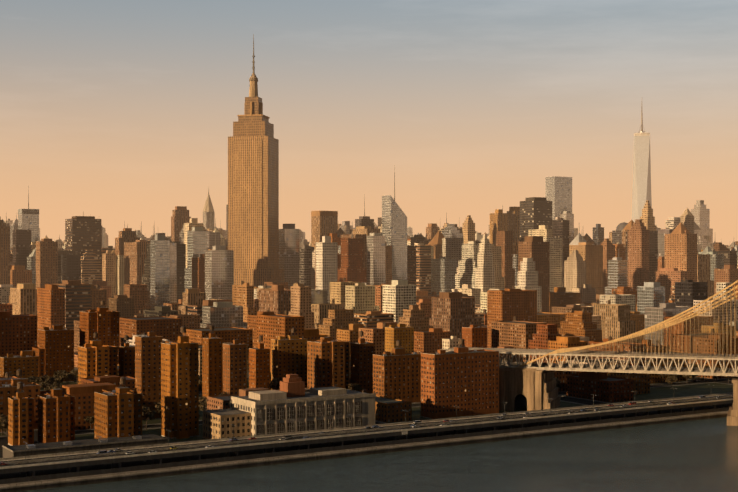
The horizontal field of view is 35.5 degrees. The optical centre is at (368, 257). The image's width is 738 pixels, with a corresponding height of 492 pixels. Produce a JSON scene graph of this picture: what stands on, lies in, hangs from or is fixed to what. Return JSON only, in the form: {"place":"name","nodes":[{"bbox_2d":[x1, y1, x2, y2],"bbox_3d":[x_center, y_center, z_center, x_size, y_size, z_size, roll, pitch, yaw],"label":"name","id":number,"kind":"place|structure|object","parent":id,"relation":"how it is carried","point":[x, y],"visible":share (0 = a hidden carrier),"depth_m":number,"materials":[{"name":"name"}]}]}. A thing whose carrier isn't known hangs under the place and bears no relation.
{"place":"outdoors","nodes":[
{"label":"outdoors","id":0,"kind":"place"},
{"bbox_2d":[18,186,38,241],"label":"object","id":1,"kind":"structure","parent":0,"point":[28,218],"depth_m":2045.84,"materials":[{"name":"concrete"}]},
{"bbox_2d":[36,239,57,287],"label":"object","id":2,"kind":"structure","parent":0,"point":[46,261],"depth_m":1688.90,"materials":[{"name":"brown concrete"}]},
{"bbox_2d":[65,216,100,259],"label":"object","id":3,"kind":"structure","parent":0,"point":[82,234],"depth_m":1811.01,"materials":[{"name":"grey glass"}]},
{"bbox_2d":[102,250,115,296],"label":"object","id":4,"kind":"structure","parent":0,"point":[109,267],"depth_m":1802.01,"materials":[{"name":"brown concrete"}]},
{"bbox_2d":[115,224,139,254],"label":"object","id":5,"kind":"structure","parent":0,"point":[127,234],"depth_m":1885.18,"materials":[{"name":"concrete"}]},
{"bbox_2d":[150,234,169,308],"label":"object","id":6,"kind":"structure","parent":0,"point":[159,270],"depth_m":1527.18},
{"bbox_2d":[171,206,190,241],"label":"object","id":7,"kind":"structure","parent":0,"point":[180,217],"depth_m":2036.66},
{"bbox_2d":[184,218,202,267],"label":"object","id":8,"kind":"structure","parent":0,"point":[191,224],"depth_m":1801.92,"materials":[{"name":"beige concrete"}]},
{"bbox_2d":[226,205,227,240],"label":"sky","id":9,"kind":"structure","parent":0,"point":[227,222],"depth_m":2272.95,"materials":[{"name":"beige"}]},
{"bbox_2d":[279,224,298,288],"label":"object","id":10,"kind":"structure","parent":0,"point":[289,249],"depth_m":1798.07,"materials":[{"name":"grey glass"}]},
{"bbox_2d":[300,245,310,286],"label":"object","id":11,"kind":"structure","parent":0,"point":[305,265],"depth_m":1715.93,"materials":[{"name":"grey concrete"}]},
{"bbox_2d":[311,211,337,248],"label":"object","id":12,"kind":"structure","parent":0,"point":[324,223],"depth_m":1956.31,"materials":[{"name":"brown concrete"}]},
{"bbox_2d":[316,236,336,302],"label":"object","id":13,"kind":"structure","parent":0,"point":[326,261],"depth_m":1561.79,"materials":[{"name":"white concrete"}]},
{"bbox_2d":[339,221,352,233],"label":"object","id":14,"kind":"structure","parent":0,"point":[345,226],"depth_m":2106.75,"materials":[{"name":"beige concrete"}]},
{"bbox_2d":[355,194,373,228],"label":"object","id":15,"kind":"structure","parent":0,"point":[364,220],"depth_m":2036.26,"materials":[{"name":"concrete"}]},
{"bbox_2d":[0,369,732,491],"bbox_3d":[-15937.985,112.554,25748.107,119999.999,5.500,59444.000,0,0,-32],"label":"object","id":16,"kind":"structure","parent":0,"point":[3,441],"depth_m":678.52,"materials":[{"name":"concrete"}]},
{"bbox_2d":[0,419,7,428],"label":"tree","id":17,"kind":"object","parent":16,"relation":"on","point":[3,423],"visible":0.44,"depth_m":696.49,"materials":[{"name":"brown plant"}]},
{"bbox_2d":[8,381,33,445],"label":"tower","id":18,"kind":"structure","parent":16,"relation":"on","point":[20,419],"depth_m":671.36,"materials":[{"name":"brick"}]},
{"bbox_2d":[51,378,62,383],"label":"tree","id":19,"kind":"object","parent":16,"relation":"on","point":[57,380],"visible":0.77,"depth_m":953.23,"materials":[{"name":"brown plant"}]},
{"bbox_2d":[60,373,75,384],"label":"tree","id":20,"kind":"object","parent":16,"relation":"on","point":[66,377],"visible":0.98,"depth_m":960.67,"materials":[{"name":"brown plant"}]},
{"bbox_2d":[2,434,167,457],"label":"low building","id":21,"kind":"structure","parent":16,"relation":"on","point":[71,446],"depth_m":633.40,"materials":[{"name":"concrete"}]},
{"bbox_2d":[84,416,93,430],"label":"tree","id":22,"kind":"object","parent":16,"relation":"on","point":[90,419],"visible":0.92,"depth_m":730.15,"materials":[{"name":"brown plant"}]},
{"bbox_2d":[92,281,110,299],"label":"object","id":23,"kind":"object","parent":16,"relation":"on","point":[103,284],"visible":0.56,"depth_m":1738.85,"materials":[{"name":"brown brick"}]},
{"bbox_2d":[151,233,169,239],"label":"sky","id":24,"kind":"structure","parent":16,"relation":"on","point":[161,234],"depth_m":1963.27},
{"bbox_2d":[170,240,176,302],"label":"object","id":25,"kind":"structure","parent":16,"relation":"on","point":[173,272],"depth_m":1685.43,"materials":[{"name":"concrete"}]},
{"bbox_2d":[203,187,214,229],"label":"skyscraper","id":26,"kind":"structure","parent":16,"relation":"on","point":[208,212],"depth_m":2745.13,"materials":[{"name":"metal"}]},
{"bbox_2d":[205,246,233,299],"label":"glass skyscraper","id":27,"kind":"structure","parent":16,"relation":"on","point":[219,271],"depth_m":1658.35,"materials":[{"name":"grey glass"}]},
{"bbox_2d":[228,34,289,288],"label":"skyscraper","id":28,"kind":"structure","parent":16,"relation":"on","point":[253,193],"depth_m":1724.29,"materials":[{"name":"stone"}]},
{"bbox_2d":[0,385,732,488],"bbox_3d":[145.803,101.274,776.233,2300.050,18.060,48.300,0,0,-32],"label":"elevated highway","id":29,"kind":"structure","parent":16,"relation":"on","point":[34,463],"depth_m":660.10,"materials":[{"name":"concrete"}]},
{"bbox_2d":[0,367,732,442],"bbox_3d":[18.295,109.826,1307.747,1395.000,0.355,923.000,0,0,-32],"label":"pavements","id":30,"kind":"structure","parent":16,"relation":"on","point":[684,390],"depth_m":912.20,"materials":[{"name":"concrete"}]},
{"bbox_2d":[0,350,38,383],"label":"block","id":31,"kind":"structure","parent":30,"relation":"on","point":[26,362],"depth_m":999.74,"materials":[{"name":"brick"}]},
{"bbox_2d":[0,369,39,432],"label":"block","id":32,"kind":"structure","parent":30,"relation":"on","point":[30,389],"depth_m":732.49,"materials":[{"name":"brick"}]},
{"bbox_2d":[26,376,36,382],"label":"tree","id":33,"kind":"object","parent":30,"relation":"on","point":[30,379],"visible":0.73,"depth_m":950.89,"materials":[{"name":"green plant"}]},
{"bbox_2d":[35,374,53,383],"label":"tree","id":34,"kind":"object","parent":30,"relation":"on","point":[41,379],"visible":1,"depth_m":934.37,"materials":[{"name":"green plant"}]},
{"bbox_2d":[40,381,51,389],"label":"tree","id":35,"kind":"object","parent":30,"relation":"on","point":[43,385],"visible":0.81,"depth_m":919.44,"materials":[{"name":"green plant"}]},
{"bbox_2d":[44,386,54,390],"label":"tree","id":36,"kind":"object","parent":30,"relation":"on","point":[47,388],"visible":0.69,"depth_m":891.88,"materials":[{"name":"green plant"}]},
{"bbox_2d":[32,325,73,382],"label":"tower","id":37,"kind":"structure","parent":30,"relation":"on","point":[54,350],"depth_m":1013.60,"materials":[{"name":"brick"}]},
{"bbox_2d":[38,388,74,442],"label":"tower","id":38,"kind":"structure","parent":30,"relation":"on","point":[56,415],"depth_m":675.02,"materials":[{"name":"brick"}]},
{"bbox_2d":[53,370,67,378],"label":"tree","id":39,"kind":"object","parent":30,"relation":"on","point":[58,374],"visible":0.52,"depth_m":979.17,"materials":[{"name":"green plant"}]},
{"bbox_2d":[69,369,77,382],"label":"tree","id":40,"kind":"object","parent":30,"relation":"on","point":[74,371],"visible":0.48,"depth_m":1006.63,"materials":[{"name":"green plant"}]},
{"bbox_2d":[78,332,116,383],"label":"tower","id":41,"kind":"structure","parent":30,"relation":"on","point":[96,357],"depth_m":865.83,"materials":[{"name":"brick"}]},
{"bbox_2d":[80,300,119,364],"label":"tower","id":42,"kind":"structure","parent":30,"relation":"on","point":[103,322],"depth_m":1026.20,"materials":[{"name":"brick"}]},
{"bbox_2d":[94,377,142,438],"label":"apartment building","id":43,"kind":"structure","parent":30,"relation":"on","point":[117,411],"depth_m":662.41,"materials":[{"name":"brick"}]},
{"bbox_2d":[119,335,134,377],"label":"tower","id":44,"kind":"structure","parent":30,"relation":"on","point":[126,359],"depth_m":881.12,"materials":[{"name":"brick"}]},
{"bbox_2d":[135,332,162,419],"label":"tower","id":45,"kind":"structure","parent":30,"relation":"on","point":[148,366],"depth_m":782.53,"materials":[{"name":"brick"}]},
{"bbox_2d":[142,407,156,429],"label":"tree","id":46,"kind":"object","parent":30,"relation":"on","point":[151,414],"visible":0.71,"depth_m":734.96,"materials":[{"name":"green plant"}]},
{"bbox_2d":[155,401,160,410],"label":"tree","id":47,"kind":"object","parent":30,"relation":"on","point":[158,406],"visible":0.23,"depth_m":763.08,"materials":[{"name":"green plant"}]},
{"bbox_2d":[161,326,198,438],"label":"tower","id":48,"kind":"structure","parent":30,"relation":"on","point":[180,388],"depth_m":702.29,"materials":[{"name":"brick"}]},
{"bbox_2d":[199,399,206,410],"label":"tree","id":49,"kind":"object","parent":30,"relation":"on","point":[201,406],"visible":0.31,"depth_m":776.08,"materials":[{"name":"green plant"}]},
{"bbox_2d":[199,396,206,408],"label":"tree","id":50,"kind":"object","parent":30,"relation":"on","point":[202,399],"visible":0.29,"depth_m":786.83,"materials":[{"name":"green plant"}]},
{"bbox_2d":[202,325,222,396],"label":"tower","id":51,"kind":"structure","parent":30,"relation":"on","point":[212,364],"depth_m":861.56,"materials":[{"name":"brick"}]},
{"bbox_2d":[223,340,246,394],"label":"tower","id":52,"kind":"structure","parent":30,"relation":"on","point":[234,366],"depth_m":844.02,"materials":[{"name":"brick"}]},
{"bbox_2d":[249,335,269,389],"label":"tower","id":53,"kind":"structure","parent":30,"relation":"on","point":[259,366],"depth_m":903.39,"materials":[{"name":"brick"}]},
{"bbox_2d":[267,377,281,389],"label":"tree","id":54,"kind":"object","parent":30,"relation":"on","point":[275,382],"visible":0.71,"depth_m":899.01,"materials":[{"name":"green plant"}]},
{"bbox_2d":[203,374,375,439],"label":"riverside hall","id":55,"kind":"structure","parent":30,"relation":"on","point":[264,412],"depth_m":704.12,"materials":[{"name":"stone"}]},
{"bbox_2d":[271,327,307,389],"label":"block","id":56,"kind":"structure","parent":30,"relation":"on","point":[289,355],"depth_m":921.24,"materials":[{"name":"brick"}]},
{"bbox_2d":[307,337,349,388],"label":"tower","id":57,"kind":"structure","parent":30,"relation":"on","point":[328,361],"depth_m":894.75,"materials":[{"name":"brick"}]},
{"bbox_2d":[348,383,363,391],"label":"tree","id":58,"kind":"object","parent":30,"relation":"on","point":[355,387],"visible":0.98,"depth_m":895.20,"materials":[{"name":"green plant"}]},
{"bbox_2d":[350,330,373,392],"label":"tower","id":59,"kind":"structure","parent":30,"relation":"on","point":[361,360],"depth_m":917.02,"materials":[{"name":"brick"}]},
{"bbox_2d":[0,277,737,429],"bbox_3d":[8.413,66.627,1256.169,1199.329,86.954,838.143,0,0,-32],"label":"city buildings","id":60,"kind":"structure","parent":30,"relation":"on","point":[515,319],"depth_m":1282.61,"materials":[{"name":"brick"}]},
{"bbox_2d":[373,340,420,403],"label":"block","id":61,"kind":"structure","parent":30,"relation":"on","point":[396,373],"depth_m":864.51,"materials":[{"name":"brick"}]},
{"bbox_2d":[385,324,413,352],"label":"block","id":62,"kind":"structure","parent":30,"relation":"on","point":[403,334],"depth_m":1138.39,"materials":[{"name":"brick"}]},
{"bbox_2d":[442,336,460,348],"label":"block","id":63,"kind":"structure","parent":30,"relation":"on","point":[451,342],"depth_m":1149.57,"materials":[{"name":"concrete"}]},
{"bbox_2d":[421,338,498,418],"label":"slab","id":64,"kind":"structure","parent":30,"relation":"on","point":[465,380],"depth_m":793.93,"materials":[{"name":"brick"}]},
{"bbox_2d":[462,325,486,347],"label":"tower","id":65,"kind":"structure","parent":30,"relation":"on","point":[475,336],"depth_m":1150.65,"materials":[{"name":"brick"}]},
{"bbox_2d":[630,311,644,340],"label":"block","id":66,"kind":"structure","parent":30,"relation":"on","point":[637,317],"depth_m":1388.98,"materials":[{"name":"brick"}]},
{"bbox_2d":[665,376,677,387],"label":"tree","id":67,"kind":"object","parent":30,"relation":"on","point":[671,379],"visible":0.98,"depth_m":972.76,"materials":[{"name":"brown plant"}]},
{"bbox_2d":[708,317,733,336],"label":"block","id":68,"kind":"structure","parent":30,"relation":"on","point":[716,327],"depth_m":1242.04,"materials":[{"name":"brick"}]},
{"bbox_2d":[2,206,734,250],"bbox_3d":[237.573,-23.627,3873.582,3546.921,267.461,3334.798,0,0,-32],"label":"city blocks","id":69,"kind":"structure","parent":16,"relation":"on","point":[104,237],"depth_m":2991.49,"materials":[{"name":"concrete"}]},
{"bbox_2d":[0,211,737,325],"bbox_3d":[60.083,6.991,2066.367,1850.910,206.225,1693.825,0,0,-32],"label":"city buildings","id":70,"kind":"structure","parent":16,"relation":"on","point":[647,268],"depth_m":1713.63,"materials":[{"name":"concrete"}]},
{"bbox_2d":[416,291,434,301],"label":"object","id":71,"kind":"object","parent":16,"relation":"on","point":[421,294],"visible":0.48,"depth_m":1566.86,"materials":[{"name":"brown brick"}]},
{"bbox_2d":[490,209,507,245],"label":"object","id":72,"kind":"structure","parent":16,"relation":"on","point":[498,219],"depth_m":1946.69,"materials":[{"name":"beige concrete"}]},
{"bbox_2d":[507,207,519,245],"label":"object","id":73,"kind":"structure","parent":16,"relation":"on","point":[513,219],"depth_m":2021.23,"materials":[{"name":"brown"}]},
{"bbox_2d":[518,236,548,312],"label":"skyscraper","id":74,"kind":"structure","parent":16,"relation":"on","point":[536,248],"depth_m":1549.83,"materials":[{"name":"brown concrete"}]},
{"bbox_2d":[560,211,573,242],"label":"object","id":75,"kind":"structure","parent":16,"relation":"on","point":[566,215],"depth_m":2176.47,"materials":[{"name":"grey concrete"}]},
{"bbox_2d":[576,304,593,314],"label":"block","id":76,"kind":"structure","parent":16,"relation":"on","point":[586,306],"depth_m":1497.20,"materials":[{"name":"concrete"}]},
{"bbox_2d":[440,280,737,425],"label":"suspension bridge","id":77,"kind":"structure","parent":16,"relation":"on","point":[533,382],"depth_m":816.06,"materials":[{"name":"metal"}]},
{"bbox_2d":[632,106,651,222],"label":"skyscraper","id":78,"kind":"structure","parent":16,"relation":"on","point":[641,193],"depth_m":3155.60,"materials":[{"name":"white glass"}]},
{"bbox_2d":[665,295,674,302],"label":"building","id":79,"kind":"structure","parent":16,"relation":"on","point":[672,300],"depth_m":1566.12,"materials":[{"name":"brick"}]},
{"bbox_2d":[677,374,693,378],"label":"tree","id":80,"kind":"object","parent":16,"relation":"on","point":[688,376],"visible":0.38,"depth_m":1006.75,"materials":[{"name":"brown plant"}]},
{"bbox_2d":[680,208,693,233],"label":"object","id":81,"kind":"structure","parent":16,"relation":"on","point":[687,219],"depth_m":2093.18,"materials":[{"name":"beige stone"}]},
{"bbox_2d":[691,200,709,240],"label":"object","id":82,"kind":"structure","parent":16,"relation":"on","point":[700,212],"depth_m":2328.22,"materials":[{"name":"grey concrete"}]},
{"bbox_2d":[713,242,729,250],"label":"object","id":83,"kind":"structure","parent":16,"relation":"on","point":[718,246],"depth_m":1785.17,"materials":[{"name":"brown brick"}]},
{"bbox_2d":[367,233,384,284],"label":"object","id":84,"kind":"structure","parent":0,"point":[375,258],"depth_m":1598.85,"materials":[{"name":"grey concrete"}]},
{"bbox_2d":[20,417,737,491],"bbox_3d":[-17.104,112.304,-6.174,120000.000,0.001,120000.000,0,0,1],"label":"river water","id":85,"kind":"structure","parent":0,"point":[695,456],"depth_m":611.98,"materials":[{"name":"grey liquid"}]},
{"bbox_2d":[382,165,406,279],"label":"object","id":86,"kind":"structure","parent":0,"point":[394,224],"depth_m":1716.58,"materials":[{"name":"glass"}]},
{"bbox_2d":[411,235,424,244],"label":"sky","id":87,"kind":"structure","parent":0,"point":[416,238],"depth_m":1948.50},
{"bbox_2d":[426,223,438,240],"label":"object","id":88,"kind":"structure","parent":0,"point":[432,229],"depth_m":2102.36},
{"bbox_2d":[439,224,462,232],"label":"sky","id":89,"kind":"structure","parent":0,"point":[460,229],"depth_m":2035.36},
{"bbox_2d":[463,215,474,243],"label":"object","id":90,"kind":"structure","parent":0,"point":[468,229],"depth_m":1906.20,"materials":[{"name":"beige concrete"}]},
{"bbox_2d":[475,234,494,291],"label":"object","id":91,"kind":"structure","parent":0,"point":[484,275],"depth_m":1635.68,"materials":[{"name":"white concrete"}]},
{"bbox_2d":[515,258,540,311],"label":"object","id":92,"kind":"structure","parent":0,"point":[527,276],"depth_m":1482.20,"materials":[{"name":"beige concrete"}]},
{"bbox_2d":[520,197,551,241],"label":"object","id":93,"kind":"structure","parent":0,"point":[535,212],"depth_m":1873.08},
{"bbox_2d":[545,176,571,219],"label":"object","id":94,"kind":"structure","parent":0,"point":[558,192],"depth_m":2414.71,"materials":[{"name":"grey concrete"}]},
{"bbox_2d":[582,236,593,243],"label":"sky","id":95,"kind":"structure","parent":0,"point":[585,238],"depth_m":1948.70,"materials":[{"name":"brown"}]},
{"bbox_2d":[593,224,603,244],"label":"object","id":96,"kind":"structure","parent":0,"point":[598,234],"depth_m":2251.27,"materials":[{"name":"grey concrete"}]},
{"bbox_2d":[601,238,614,294],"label":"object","id":97,"kind":"structure","parent":0,"point":[608,249],"depth_m":1783.69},
{"bbox_2d":[612,222,627,243],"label":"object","id":98,"kind":"structure","parent":0,"point":[617,235],"depth_m":2103.60,"materials":[{"name":"grey concrete"}]},
{"bbox_2d":[640,200,656,230],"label":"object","id":99,"kind":"structure","parent":0,"point":[648,219],"depth_m":2020.27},
{"bbox_2d":[666,217,679,228],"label":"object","id":100,"kind":"structure","parent":0,"point":[672,222],"depth_m":2250.33,"materials":[{"name":"beige concrete"}]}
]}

